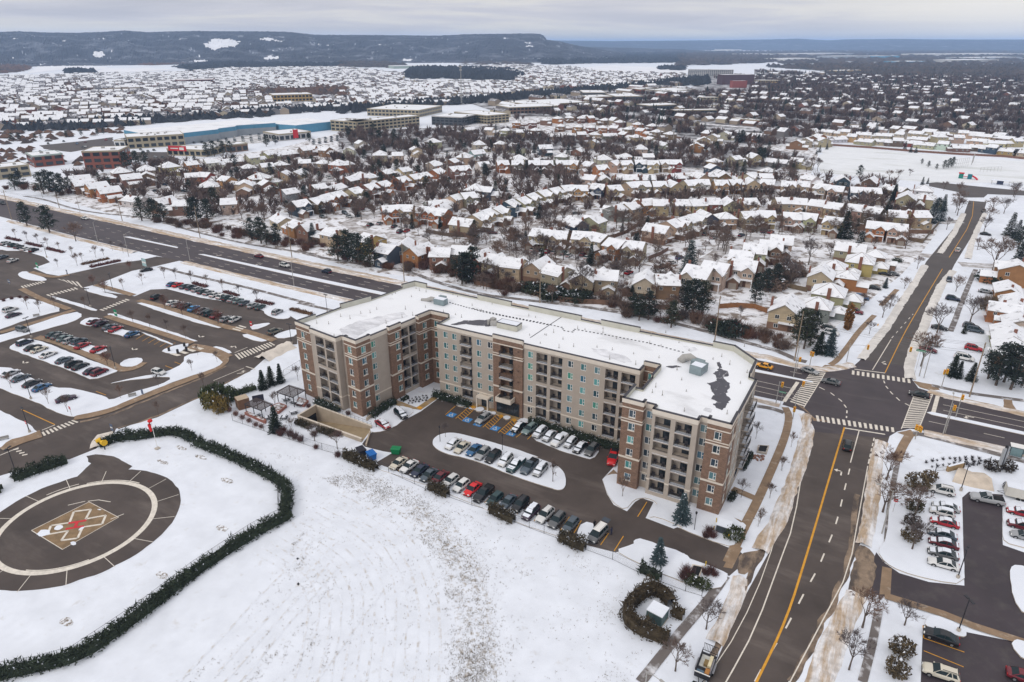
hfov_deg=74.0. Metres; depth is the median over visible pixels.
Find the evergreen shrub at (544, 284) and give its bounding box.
[525,280,549,294]
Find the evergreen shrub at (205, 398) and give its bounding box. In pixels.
[199,389,218,410]
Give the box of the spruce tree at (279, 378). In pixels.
[276,363,285,383]
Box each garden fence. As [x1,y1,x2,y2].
[474,280,668,309]
[610,215,933,237]
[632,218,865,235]
[710,185,847,195]
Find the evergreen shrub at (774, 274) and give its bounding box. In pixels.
[759,270,788,279]
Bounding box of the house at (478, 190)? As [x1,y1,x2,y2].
[463,183,483,202]
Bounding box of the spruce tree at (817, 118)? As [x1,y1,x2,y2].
[814,112,820,122]
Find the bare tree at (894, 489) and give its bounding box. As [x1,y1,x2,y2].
[873,470,913,512]
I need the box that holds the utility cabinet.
[646,600,669,626]
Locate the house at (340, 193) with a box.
[327,190,352,207]
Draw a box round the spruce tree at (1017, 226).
[1010,220,1022,239]
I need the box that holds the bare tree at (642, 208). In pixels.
[636,204,647,212]
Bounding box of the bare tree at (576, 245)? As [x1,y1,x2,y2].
[569,240,583,256]
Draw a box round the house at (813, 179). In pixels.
[799,173,823,187]
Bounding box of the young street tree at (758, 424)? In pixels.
[753,421,762,434]
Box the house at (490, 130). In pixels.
[484,127,499,134]
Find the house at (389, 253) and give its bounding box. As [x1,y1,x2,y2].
[372,242,401,268]
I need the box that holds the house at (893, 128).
[889,125,907,132]
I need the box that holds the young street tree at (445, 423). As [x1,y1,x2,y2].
[442,421,450,436]
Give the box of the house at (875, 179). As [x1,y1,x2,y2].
[856,176,880,186]
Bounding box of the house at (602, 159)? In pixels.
[594,154,613,164]
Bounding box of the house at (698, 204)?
[689,198,707,213]
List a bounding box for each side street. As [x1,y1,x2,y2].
[146,186,191,194]
[161,176,180,187]
[297,163,392,181]
[342,223,468,246]
[343,189,460,222]
[473,214,561,248]
[496,250,627,269]
[536,195,778,213]
[657,250,728,273]
[694,235,729,263]
[720,235,832,245]
[729,244,931,257]
[940,220,963,223]
[958,262,992,267]
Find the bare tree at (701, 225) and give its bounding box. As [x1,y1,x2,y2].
[694,222,704,229]
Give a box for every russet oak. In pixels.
[96,277,106,289]
[99,351,110,364]
[159,294,167,305]
[173,300,188,314]
[191,305,202,314]
[211,309,222,323]
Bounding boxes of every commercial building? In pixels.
[0,161,31,179]
[25,150,64,167]
[81,146,132,169]
[114,138,126,145]
[124,131,185,148]
[166,145,221,156]
[223,141,248,152]
[263,128,310,140]
[330,118,371,130]
[345,114,419,130]
[367,104,441,116]
[431,113,475,125]
[454,110,508,123]
[496,103,557,113]
[505,99,588,107]
[576,94,612,99]
[580,90,605,94]
[605,93,641,101]
[626,87,658,93]
[636,103,679,109]
[645,88,691,94]
[671,109,716,115]
[698,96,717,101]
[732,117,761,124]
[754,79,779,82]
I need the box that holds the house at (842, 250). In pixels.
[833,241,867,262]
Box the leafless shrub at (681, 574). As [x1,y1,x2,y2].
[676,569,691,580]
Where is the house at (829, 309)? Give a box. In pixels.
[803,296,847,323]
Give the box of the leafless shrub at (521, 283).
[515,280,529,287]
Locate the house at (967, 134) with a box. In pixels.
[957,130,975,138]
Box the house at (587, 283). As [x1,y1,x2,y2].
[559,265,596,292]
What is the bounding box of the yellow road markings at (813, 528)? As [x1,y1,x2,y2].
[21,202,973,681]
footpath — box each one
[0,309,75,332]
[0,430,41,449]
[18,288,70,309]
[28,271,68,277]
[33,335,146,371]
[73,357,228,419]
[93,284,134,295]
[104,315,194,343]
[137,299,235,327]
[187,344,231,359]
[224,326,276,341]
[885,593,1023,641]
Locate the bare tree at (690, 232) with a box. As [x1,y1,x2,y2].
[681,230,698,243]
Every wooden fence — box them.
[430,230,462,236]
[648,247,668,259]
[718,303,767,312]
[785,282,807,291]
[833,144,1023,158]
[908,222,938,243]
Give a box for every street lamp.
[645,672,664,681]
[876,483,893,533]
[916,340,927,376]
[942,392,954,434]
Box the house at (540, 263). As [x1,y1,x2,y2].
[521,255,555,281]
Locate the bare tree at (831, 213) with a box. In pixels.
[824,208,836,216]
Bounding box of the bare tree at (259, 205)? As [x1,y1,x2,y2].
[253,203,267,218]
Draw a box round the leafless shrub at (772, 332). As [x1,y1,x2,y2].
[764,327,776,336]
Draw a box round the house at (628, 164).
[620,159,633,173]
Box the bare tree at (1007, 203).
[999,197,1014,213]
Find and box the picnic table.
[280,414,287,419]
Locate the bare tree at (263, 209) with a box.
[254,203,270,220]
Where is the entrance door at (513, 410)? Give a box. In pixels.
[497,402,518,416]
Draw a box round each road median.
[126,237,177,247]
[199,254,813,382]
[927,412,1023,434]
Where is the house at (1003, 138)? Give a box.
[997,135,1016,140]
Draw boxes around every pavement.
[23,196,313,253]
[158,266,313,304]
[297,302,332,310]
[302,252,807,362]
[636,577,728,681]
[723,407,791,563]
[731,487,757,499]
[757,404,783,413]
[828,315,875,365]
[858,609,882,681]
[882,461,899,561]
[883,289,898,305]
[896,434,913,461]
[913,431,1023,462]
[932,384,1023,401]
[948,269,977,331]
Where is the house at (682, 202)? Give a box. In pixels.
[671,198,691,215]
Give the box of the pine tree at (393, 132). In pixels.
[391,128,398,141]
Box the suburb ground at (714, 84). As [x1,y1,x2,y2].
[621,74,1023,135]
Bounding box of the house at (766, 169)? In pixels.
[756,167,777,176]
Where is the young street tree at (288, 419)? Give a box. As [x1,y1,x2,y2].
[284,417,294,427]
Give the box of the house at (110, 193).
[95,185,122,202]
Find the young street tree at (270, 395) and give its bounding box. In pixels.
[269,392,279,402]
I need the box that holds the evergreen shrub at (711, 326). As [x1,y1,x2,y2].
[705,318,732,333]
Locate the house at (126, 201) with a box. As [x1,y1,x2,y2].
[118,195,147,207]
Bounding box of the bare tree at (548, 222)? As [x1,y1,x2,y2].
[543,217,555,226]
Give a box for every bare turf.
[59,617,73,625]
[156,571,167,578]
[157,459,167,464]
[175,445,186,449]
[195,455,206,459]
[216,525,228,531]
[221,478,232,482]
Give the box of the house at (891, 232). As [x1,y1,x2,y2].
[885,221,908,245]
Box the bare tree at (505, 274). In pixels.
[500,270,511,277]
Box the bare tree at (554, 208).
[550,203,561,210]
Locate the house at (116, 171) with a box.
[105,166,131,182]
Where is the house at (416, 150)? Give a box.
[409,146,424,157]
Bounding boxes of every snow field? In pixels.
[28,65,108,72]
[97,68,169,71]
[581,65,687,72]
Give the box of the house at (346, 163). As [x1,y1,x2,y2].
[343,160,354,172]
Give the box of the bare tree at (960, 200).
[950,196,970,215]
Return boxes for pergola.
[244,397,272,417]
[276,385,306,406]
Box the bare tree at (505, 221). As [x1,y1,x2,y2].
[501,218,511,228]
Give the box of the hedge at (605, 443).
[527,416,619,449]
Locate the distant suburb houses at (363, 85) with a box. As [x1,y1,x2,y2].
[0,64,1023,139]
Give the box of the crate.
[704,668,709,675]
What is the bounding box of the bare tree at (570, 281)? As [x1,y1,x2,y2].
[567,276,581,289]
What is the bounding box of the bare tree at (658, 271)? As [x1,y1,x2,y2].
[650,266,660,273]
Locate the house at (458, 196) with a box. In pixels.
[440,193,462,210]
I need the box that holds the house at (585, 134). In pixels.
[576,131,589,139]
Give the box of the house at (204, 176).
[199,171,217,182]
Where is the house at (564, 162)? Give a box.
[555,159,567,172]
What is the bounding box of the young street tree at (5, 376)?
[2,372,12,386]
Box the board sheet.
[699,654,709,667]
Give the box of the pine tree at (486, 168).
[482,163,489,174]
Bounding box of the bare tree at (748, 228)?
[737,222,758,240]
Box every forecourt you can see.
[396,397,435,409]
[469,403,519,421]
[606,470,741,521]
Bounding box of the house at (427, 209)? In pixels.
[413,206,437,225]
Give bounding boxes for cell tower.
[459,65,461,104]
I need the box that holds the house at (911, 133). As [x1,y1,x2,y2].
[908,130,929,136]
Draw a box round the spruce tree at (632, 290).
[627,285,634,297]
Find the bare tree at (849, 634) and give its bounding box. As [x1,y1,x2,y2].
[835,627,877,669]
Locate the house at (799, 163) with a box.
[789,157,811,169]
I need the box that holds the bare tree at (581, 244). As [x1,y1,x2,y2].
[575,240,586,251]
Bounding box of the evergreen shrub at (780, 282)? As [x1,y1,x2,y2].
[772,275,789,289]
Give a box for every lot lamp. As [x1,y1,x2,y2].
[3,446,16,471]
[20,406,30,432]
[21,375,31,398]
[956,544,970,578]
[956,595,974,631]
[959,461,974,490]
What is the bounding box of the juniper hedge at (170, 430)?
[94,424,195,447]
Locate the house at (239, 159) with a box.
[220,157,243,166]
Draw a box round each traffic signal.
[776,381,783,402]
[792,381,807,418]
[846,343,869,361]
[909,347,931,377]
[915,424,922,438]
[941,368,948,387]
[945,404,956,432]
[955,393,964,416]
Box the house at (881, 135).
[871,132,891,138]
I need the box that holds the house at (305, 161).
[298,159,314,167]
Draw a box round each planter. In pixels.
[245,411,266,423]
[271,402,286,413]
[295,397,308,406]
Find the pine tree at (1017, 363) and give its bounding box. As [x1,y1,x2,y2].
[998,345,1023,389]
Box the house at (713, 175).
[705,171,719,182]
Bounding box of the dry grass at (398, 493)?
[176,455,654,681]
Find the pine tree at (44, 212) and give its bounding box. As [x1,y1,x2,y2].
[32,205,58,232]
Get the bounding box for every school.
[175,78,213,81]
[269,92,312,101]
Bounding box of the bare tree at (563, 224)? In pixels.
[557,221,570,230]
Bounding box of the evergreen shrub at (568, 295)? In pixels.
[561,289,576,301]
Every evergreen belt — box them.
[0,100,346,130]
[72,105,336,125]
[335,76,685,113]
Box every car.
[0,241,10,244]
[0,369,20,377]
[2,306,18,312]
[4,312,21,317]
[6,258,18,262]
[7,243,17,246]
[10,373,30,382]
[13,244,23,248]
[15,325,28,332]
[15,338,33,346]
[19,247,30,250]
[21,379,42,388]
[23,344,41,351]
[28,247,38,251]
[29,346,48,353]
[31,382,51,392]
[38,351,57,358]
[44,331,61,338]
[50,333,67,339]
[54,356,73,364]
[54,394,77,403]
[55,334,72,341]
[62,337,75,344]
[64,360,82,368]
[70,337,87,344]
[70,362,89,370]
[73,342,90,349]
[82,366,101,375]
[86,318,101,324]
[89,345,106,352]
[89,368,108,376]
[92,320,108,326]
[101,323,117,330]
[107,326,123,332]
[123,330,139,337]
[139,267,152,271]
[150,294,162,299]
[151,367,166,375]
[165,300,178,305]
[166,281,175,286]
[171,282,183,287]
[178,284,187,288]
[178,302,190,308]
[184,284,196,289]
[186,305,198,311]
[190,287,202,291]
[196,289,208,293]
[196,307,208,313]
[202,290,214,295]
[202,309,215,315]
[208,292,220,297]
[215,294,226,299]
[218,315,230,321]
[221,295,232,300]
[227,297,238,302]
[228,316,241,322]
[232,298,243,303]
[238,300,249,305]
[246,302,258,308]
[254,304,265,309]
[267,327,282,334]
[271,308,282,314]
[279,261,289,267]
[321,268,331,273]
[374,418,390,429]
[389,456,408,470]
[393,406,407,419]
[399,459,419,473]
[410,463,429,477]
[419,467,438,482]
[430,470,449,483]
[443,472,459,487]
[444,437,461,450]
[452,477,470,492]
[453,440,470,453]
[463,481,482,496]
[465,443,482,456]
[474,445,490,460]
[475,411,491,424]
[484,448,501,463]
[485,490,503,504]
[497,451,513,467]
[500,493,517,509]
[510,421,526,432]
[511,494,529,512]
[521,421,537,435]
[521,501,540,520]
[532,424,547,438]
[532,460,548,477]
[535,504,554,523]
[541,429,557,442]
[547,509,566,529]
[562,515,579,532]
[563,435,577,448]
[572,440,588,453]
[584,441,599,456]
[606,448,618,466]
[624,270,633,274]
[756,362,773,369]
[800,366,819,375]
[820,324,837,330]
[821,378,840,385]
[823,327,839,335]
[842,439,853,451]
[855,307,863,314]
[869,284,881,289]
[878,271,891,275]
[887,271,899,275]
[908,390,929,398]
[919,346,937,353]
[921,661,960,681]
[923,626,959,646]
[927,527,957,541]
[927,546,959,560]
[927,556,959,571]
[928,484,955,496]
[928,536,959,550]
[929,505,955,518]
[929,516,959,529]
[931,324,947,330]
[931,500,960,513]
[945,294,960,301]
[946,276,952,281]
[962,321,979,326]
[964,343,982,351]
[978,288,992,293]
[980,231,991,235]
[1005,506,1023,516]
[1005,665,1023,681]
[1006,518,1023,529]
[1009,529,1023,539]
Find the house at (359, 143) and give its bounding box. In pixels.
[354,139,370,149]
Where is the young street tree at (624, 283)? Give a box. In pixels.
[620,280,632,295]
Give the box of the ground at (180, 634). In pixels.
[0,50,1023,681]
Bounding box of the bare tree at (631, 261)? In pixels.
[627,258,638,274]
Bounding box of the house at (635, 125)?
[630,122,643,129]
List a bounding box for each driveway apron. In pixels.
[724,547,741,567]
[879,566,891,593]
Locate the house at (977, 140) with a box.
[966,137,989,144]
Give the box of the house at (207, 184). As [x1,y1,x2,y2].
[197,180,220,194]
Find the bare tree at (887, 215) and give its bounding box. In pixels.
[881,211,898,220]
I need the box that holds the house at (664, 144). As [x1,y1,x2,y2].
[657,141,669,149]
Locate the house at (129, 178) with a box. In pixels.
[119,173,142,187]
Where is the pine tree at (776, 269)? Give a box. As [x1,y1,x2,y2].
[770,263,788,281]
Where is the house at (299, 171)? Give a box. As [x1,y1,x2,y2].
[292,168,307,179]
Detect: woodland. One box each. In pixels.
[0,63,31,72]
[44,77,92,92]
[62,66,96,73]
[137,62,189,64]
[171,60,346,69]
[246,83,347,95]
[337,60,406,67]
[403,64,524,79]
[460,60,531,64]
[534,54,686,64]
[624,49,686,54]
[648,50,1023,63]
[656,64,686,69]
[662,74,711,85]
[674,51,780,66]
[766,61,1023,72]
[824,66,1023,78]
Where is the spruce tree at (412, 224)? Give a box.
[409,214,414,228]
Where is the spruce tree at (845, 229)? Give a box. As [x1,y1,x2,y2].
[836,210,854,240]
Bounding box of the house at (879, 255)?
[865,246,897,270]
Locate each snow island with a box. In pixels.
[0,246,41,252]
[0,297,59,328]
[0,312,81,342]
[0,352,221,416]
[0,410,36,446]
[10,340,117,378]
[18,271,46,280]
[54,297,96,310]
[61,342,106,353]
[80,317,95,325]
[84,289,116,297]
[104,329,139,336]
[108,313,196,341]
[120,358,142,366]
[138,303,221,327]
[142,332,172,344]
[162,343,187,353]
[215,346,231,353]
[243,334,266,341]
[250,323,269,329]
[264,310,289,318]
[275,329,296,338]
[370,406,412,432]
[379,465,558,535]
[433,433,565,489]
[475,407,483,411]
[534,436,598,458]
[577,522,593,543]
[603,474,745,545]
[618,538,727,589]
[879,488,964,583]
[925,615,965,636]
[1002,499,1023,547]
[1010,565,1023,612]
[1012,639,1023,658]
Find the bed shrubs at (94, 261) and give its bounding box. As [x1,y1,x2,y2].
[81,257,109,264]
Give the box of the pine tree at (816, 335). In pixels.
[802,308,825,345]
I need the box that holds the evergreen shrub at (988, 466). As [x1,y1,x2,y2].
[982,459,1003,471]
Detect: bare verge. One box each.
[797,404,826,421]
[898,430,917,435]
[914,381,939,389]
[1003,399,1015,408]
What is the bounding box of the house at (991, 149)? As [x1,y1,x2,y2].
[978,144,1003,154]
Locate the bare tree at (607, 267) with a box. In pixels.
[601,260,623,269]
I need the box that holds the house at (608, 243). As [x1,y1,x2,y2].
[595,237,629,260]
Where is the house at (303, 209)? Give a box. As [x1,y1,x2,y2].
[287,197,313,218]
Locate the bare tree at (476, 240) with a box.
[469,237,482,246]
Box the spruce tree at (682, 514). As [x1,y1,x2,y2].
[672,492,692,527]
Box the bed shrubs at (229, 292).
[221,288,240,295]
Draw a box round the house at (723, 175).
[714,170,731,179]
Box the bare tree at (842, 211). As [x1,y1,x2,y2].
[835,206,849,216]
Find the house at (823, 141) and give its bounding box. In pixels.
[813,137,832,147]
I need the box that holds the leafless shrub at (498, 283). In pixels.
[494,280,508,289]
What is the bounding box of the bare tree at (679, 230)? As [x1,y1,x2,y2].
[675,228,687,241]
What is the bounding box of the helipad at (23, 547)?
[0,469,180,590]
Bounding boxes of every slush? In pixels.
[80,366,225,422]
[118,370,249,428]
[710,551,764,655]
[737,549,764,573]
[787,493,859,681]
[848,545,876,596]
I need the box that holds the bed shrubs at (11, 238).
[4,235,21,240]
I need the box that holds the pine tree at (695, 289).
[679,278,715,312]
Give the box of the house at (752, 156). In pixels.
[746,152,762,164]
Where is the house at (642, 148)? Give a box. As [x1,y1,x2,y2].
[628,144,647,154]
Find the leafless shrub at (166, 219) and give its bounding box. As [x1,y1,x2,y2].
[162,216,171,222]
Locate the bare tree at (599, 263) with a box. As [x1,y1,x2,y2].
[593,260,604,268]
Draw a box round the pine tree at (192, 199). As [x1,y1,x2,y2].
[182,196,203,220]
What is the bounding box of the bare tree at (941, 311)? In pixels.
[924,302,955,332]
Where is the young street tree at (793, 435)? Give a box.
[789,432,796,444]
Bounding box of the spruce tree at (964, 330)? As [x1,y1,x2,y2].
[961,325,966,333]
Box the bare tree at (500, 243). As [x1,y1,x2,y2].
[493,239,507,251]
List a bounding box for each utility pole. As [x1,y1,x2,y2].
[284,222,291,257]
[401,243,404,281]
[537,269,541,302]
[714,296,720,340]
[794,311,803,360]
[969,342,985,396]
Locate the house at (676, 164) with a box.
[669,158,682,172]
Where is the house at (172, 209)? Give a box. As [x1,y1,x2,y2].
[161,200,192,215]
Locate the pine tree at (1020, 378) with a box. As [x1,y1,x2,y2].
[1017,354,1023,385]
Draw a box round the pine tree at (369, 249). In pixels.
[357,236,380,266]
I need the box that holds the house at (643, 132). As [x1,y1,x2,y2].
[635,127,649,136]
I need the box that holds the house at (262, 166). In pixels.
[258,162,277,172]
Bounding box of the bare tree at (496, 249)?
[488,244,507,253]
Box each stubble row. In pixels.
[178,542,312,681]
[215,541,336,674]
[224,563,329,681]
[240,564,341,681]
[253,552,309,681]
[261,547,320,681]
[269,541,330,681]
[278,536,341,681]
[286,531,353,681]
[294,526,363,681]
[300,521,375,681]
[308,516,385,681]
[315,512,396,681]
[315,590,383,681]
[323,508,408,681]
[328,502,419,681]
[335,499,429,681]
[341,494,441,681]
[352,486,463,681]
[402,507,474,681]
[409,502,486,681]
[447,524,496,681]
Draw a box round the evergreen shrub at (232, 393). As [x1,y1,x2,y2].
[218,384,238,401]
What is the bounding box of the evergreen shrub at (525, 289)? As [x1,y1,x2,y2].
[521,284,537,293]
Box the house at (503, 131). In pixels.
[497,128,511,135]
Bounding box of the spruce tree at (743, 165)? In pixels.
[739,159,746,174]
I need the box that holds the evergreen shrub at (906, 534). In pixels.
[901,524,922,543]
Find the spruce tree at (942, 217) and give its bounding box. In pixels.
[938,199,946,221]
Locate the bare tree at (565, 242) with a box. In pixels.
[554,238,574,259]
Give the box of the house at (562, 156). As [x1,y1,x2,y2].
[553,153,569,164]
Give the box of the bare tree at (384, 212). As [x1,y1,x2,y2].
[380,209,390,218]
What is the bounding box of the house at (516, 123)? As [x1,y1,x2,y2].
[512,120,520,127]
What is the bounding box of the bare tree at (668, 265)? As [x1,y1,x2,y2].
[662,262,678,272]
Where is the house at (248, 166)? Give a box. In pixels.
[240,163,256,171]
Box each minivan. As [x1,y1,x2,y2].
[587,516,610,543]
[954,351,974,361]
[966,324,984,333]
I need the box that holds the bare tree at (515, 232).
[504,227,523,244]
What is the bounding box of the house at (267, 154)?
[259,150,280,159]
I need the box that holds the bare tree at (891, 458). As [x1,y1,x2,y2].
[872,445,912,480]
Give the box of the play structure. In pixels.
[958,172,977,179]
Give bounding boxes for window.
[476,339,480,345]
[488,364,492,370]
[527,396,531,402]
[527,406,531,412]
[528,351,532,357]
[528,363,532,369]
[528,374,532,380]
[566,406,571,412]
[566,417,570,423]
[567,372,572,379]
[567,384,571,390]
[567,395,571,401]
[568,361,572,367]
[578,420,582,427]
[579,398,584,405]
[579,410,583,416]
[580,375,585,382]
[580,387,584,393]
[581,364,585,370]
[591,424,596,430]
[592,402,597,408]
[592,413,596,419]
[593,390,598,397]
[594,367,599,373]
[594,379,598,385]
[625,460,630,468]
[626,448,631,455]
[627,435,633,443]
[628,423,634,430]
[629,410,635,417]
[641,473,646,480]
[642,461,647,468]
[643,449,648,456]
[644,436,649,444]
[645,423,650,431]
[646,410,651,418]
[692,489,698,496]
[693,476,699,484]
[695,464,701,471]
[697,451,703,458]
[698,438,704,445]
[700,424,706,432]
[705,497,712,505]
[707,484,713,492]
[708,471,715,479]
[710,458,717,466]
[712,445,719,453]
[714,431,721,440]
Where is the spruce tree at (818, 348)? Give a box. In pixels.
[811,331,826,355]
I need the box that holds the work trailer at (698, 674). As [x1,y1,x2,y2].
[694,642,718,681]
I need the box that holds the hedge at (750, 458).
[743,451,753,470]
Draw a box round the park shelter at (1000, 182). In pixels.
[991,179,1010,184]
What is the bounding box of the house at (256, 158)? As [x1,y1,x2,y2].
[244,153,266,164]
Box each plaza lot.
[39,137,114,151]
[130,152,179,161]
[872,492,1023,637]
[921,625,1023,681]
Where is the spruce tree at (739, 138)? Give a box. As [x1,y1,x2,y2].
[734,130,741,142]
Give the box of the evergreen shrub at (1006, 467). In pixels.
[1002,459,1018,473]
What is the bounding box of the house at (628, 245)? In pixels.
[621,237,647,265]
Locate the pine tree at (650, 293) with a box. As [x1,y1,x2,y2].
[641,289,660,319]
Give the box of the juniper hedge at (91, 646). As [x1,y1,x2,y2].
[0,432,295,681]
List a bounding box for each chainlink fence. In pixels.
[1,484,278,662]
[231,414,342,452]
[377,460,702,595]
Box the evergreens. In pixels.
[12,68,1023,125]
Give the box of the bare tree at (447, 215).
[441,213,451,224]
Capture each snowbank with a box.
[0,195,757,357]
[6,220,137,252]
[90,431,112,447]
[181,261,352,301]
[255,341,296,360]
[706,574,747,645]
[749,353,855,371]
[752,413,814,553]
[753,397,779,406]
[804,590,867,681]
[855,439,888,547]
[857,265,927,359]
[904,270,956,379]
[924,430,1023,456]
[928,389,1023,416]
[937,213,965,253]
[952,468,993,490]
[964,213,987,258]
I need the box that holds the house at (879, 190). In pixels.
[864,185,882,204]
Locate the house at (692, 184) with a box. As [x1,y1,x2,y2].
[679,178,700,193]
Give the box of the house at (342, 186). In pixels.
[328,183,347,190]
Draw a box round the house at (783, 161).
[768,158,788,167]
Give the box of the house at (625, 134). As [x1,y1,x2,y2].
[618,131,630,138]
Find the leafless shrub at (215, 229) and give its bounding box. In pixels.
[209,225,222,232]
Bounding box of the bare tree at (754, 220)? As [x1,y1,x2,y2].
[750,217,765,232]
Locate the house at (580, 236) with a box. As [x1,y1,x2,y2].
[569,229,593,253]
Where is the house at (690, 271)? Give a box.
[680,260,715,296]
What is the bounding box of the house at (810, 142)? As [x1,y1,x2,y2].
[800,137,818,147]
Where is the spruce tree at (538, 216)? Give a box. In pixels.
[535,203,541,218]
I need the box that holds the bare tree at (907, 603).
[897,595,925,625]
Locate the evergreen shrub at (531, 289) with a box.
[527,287,536,294]
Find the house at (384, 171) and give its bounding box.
[377,168,391,177]
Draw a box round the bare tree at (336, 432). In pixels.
[329,430,342,448]
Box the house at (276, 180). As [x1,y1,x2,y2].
[249,172,282,186]
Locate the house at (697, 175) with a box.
[688,171,709,179]
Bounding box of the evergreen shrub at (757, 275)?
[753,272,769,282]
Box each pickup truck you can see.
[472,483,494,503]
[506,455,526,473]
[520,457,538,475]
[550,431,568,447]
[969,491,1005,506]
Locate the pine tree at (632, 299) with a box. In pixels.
[627,292,638,315]
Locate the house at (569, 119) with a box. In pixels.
[565,115,573,122]
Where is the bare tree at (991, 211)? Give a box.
[983,204,999,218]
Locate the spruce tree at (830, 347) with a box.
[823,329,838,357]
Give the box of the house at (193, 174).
[184,172,200,184]
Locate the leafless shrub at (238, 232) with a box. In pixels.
[233,226,246,234]
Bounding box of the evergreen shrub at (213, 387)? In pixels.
[204,381,228,401]
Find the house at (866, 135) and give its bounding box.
[856,131,871,138]
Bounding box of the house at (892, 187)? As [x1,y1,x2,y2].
[878,184,910,192]
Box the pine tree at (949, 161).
[946,158,953,167]
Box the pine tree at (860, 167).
[856,165,863,175]
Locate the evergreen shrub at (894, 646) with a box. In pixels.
[888,633,917,660]
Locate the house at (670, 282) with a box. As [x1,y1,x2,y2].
[654,271,680,299]
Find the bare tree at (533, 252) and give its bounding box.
[523,249,543,261]
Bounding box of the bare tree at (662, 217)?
[657,212,668,222]
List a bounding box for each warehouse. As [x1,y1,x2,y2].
[124,119,275,143]
[272,118,330,131]
[714,49,741,50]
[766,58,814,60]
[775,53,825,54]
[817,56,869,58]
[825,53,853,54]
[870,55,899,57]
[884,61,923,61]
[901,53,958,55]
[933,59,998,61]
[945,53,1023,54]
[946,57,1022,58]
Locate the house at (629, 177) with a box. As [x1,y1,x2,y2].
[624,174,638,181]
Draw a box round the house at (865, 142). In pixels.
[853,138,876,145]
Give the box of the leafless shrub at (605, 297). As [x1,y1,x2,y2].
[596,293,612,299]
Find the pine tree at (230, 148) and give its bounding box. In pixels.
[226,141,234,152]
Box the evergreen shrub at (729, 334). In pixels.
[714,319,749,338]
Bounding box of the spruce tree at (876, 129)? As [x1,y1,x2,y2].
[873,122,878,132]
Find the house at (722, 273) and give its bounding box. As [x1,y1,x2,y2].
[700,259,733,292]
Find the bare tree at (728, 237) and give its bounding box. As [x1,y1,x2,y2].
[719,229,734,251]
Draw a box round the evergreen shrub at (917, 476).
[904,471,933,489]
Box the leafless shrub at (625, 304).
[616,299,631,309]
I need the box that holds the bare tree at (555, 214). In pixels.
[549,211,559,223]
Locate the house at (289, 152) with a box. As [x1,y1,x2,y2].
[277,150,298,157]
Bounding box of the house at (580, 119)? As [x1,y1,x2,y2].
[577,116,585,123]
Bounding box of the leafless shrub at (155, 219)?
[150,215,161,222]
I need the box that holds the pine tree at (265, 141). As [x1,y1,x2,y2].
[262,134,268,145]
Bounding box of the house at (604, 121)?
[596,118,608,125]
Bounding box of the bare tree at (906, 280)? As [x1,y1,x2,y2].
[901,277,912,288]
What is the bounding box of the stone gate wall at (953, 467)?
[946,461,964,471]
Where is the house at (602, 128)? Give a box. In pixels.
[598,125,607,133]
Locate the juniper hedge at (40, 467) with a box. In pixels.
[8,453,67,481]
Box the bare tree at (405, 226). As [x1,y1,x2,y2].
[398,223,410,237]
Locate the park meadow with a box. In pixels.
[818,147,1023,182]
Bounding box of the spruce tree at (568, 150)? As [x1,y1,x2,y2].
[565,144,571,155]
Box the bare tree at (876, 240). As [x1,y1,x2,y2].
[867,238,880,248]
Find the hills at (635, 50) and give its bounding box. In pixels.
[589,47,737,52]
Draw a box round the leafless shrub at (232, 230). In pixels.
[228,224,241,233]
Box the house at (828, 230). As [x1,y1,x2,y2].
[820,213,843,238]
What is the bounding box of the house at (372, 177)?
[367,172,379,182]
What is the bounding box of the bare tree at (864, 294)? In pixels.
[862,293,871,305]
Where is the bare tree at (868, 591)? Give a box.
[848,584,889,627]
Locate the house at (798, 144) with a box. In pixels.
[786,138,808,150]
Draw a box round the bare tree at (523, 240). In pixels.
[517,238,530,248]
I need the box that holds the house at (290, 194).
[278,187,309,202]
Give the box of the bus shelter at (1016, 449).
[1009,442,1023,457]
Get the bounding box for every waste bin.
[355,445,366,455]
[365,449,376,459]
[390,445,401,454]
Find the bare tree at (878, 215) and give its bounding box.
[872,212,881,220]
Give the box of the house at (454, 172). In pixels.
[444,165,464,179]
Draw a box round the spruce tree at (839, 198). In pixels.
[837,193,842,202]
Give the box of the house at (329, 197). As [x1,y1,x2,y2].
[317,191,340,210]
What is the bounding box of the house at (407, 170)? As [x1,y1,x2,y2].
[394,166,412,175]
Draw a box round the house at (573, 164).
[567,159,579,171]
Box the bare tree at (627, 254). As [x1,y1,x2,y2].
[614,248,630,268]
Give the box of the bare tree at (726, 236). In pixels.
[720,233,735,253]
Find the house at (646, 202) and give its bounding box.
[632,198,656,215]
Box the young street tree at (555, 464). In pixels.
[547,458,558,476]
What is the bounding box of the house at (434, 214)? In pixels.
[427,205,452,228]
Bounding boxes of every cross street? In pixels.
[707,432,888,681]
[861,201,985,365]
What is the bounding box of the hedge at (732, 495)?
[727,488,737,501]
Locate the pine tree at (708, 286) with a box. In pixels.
[694,279,714,312]
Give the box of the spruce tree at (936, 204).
[929,199,940,223]
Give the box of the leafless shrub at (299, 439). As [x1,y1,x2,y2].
[296,433,303,441]
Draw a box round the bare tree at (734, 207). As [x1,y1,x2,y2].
[726,200,744,212]
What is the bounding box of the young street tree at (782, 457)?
[779,456,789,467]

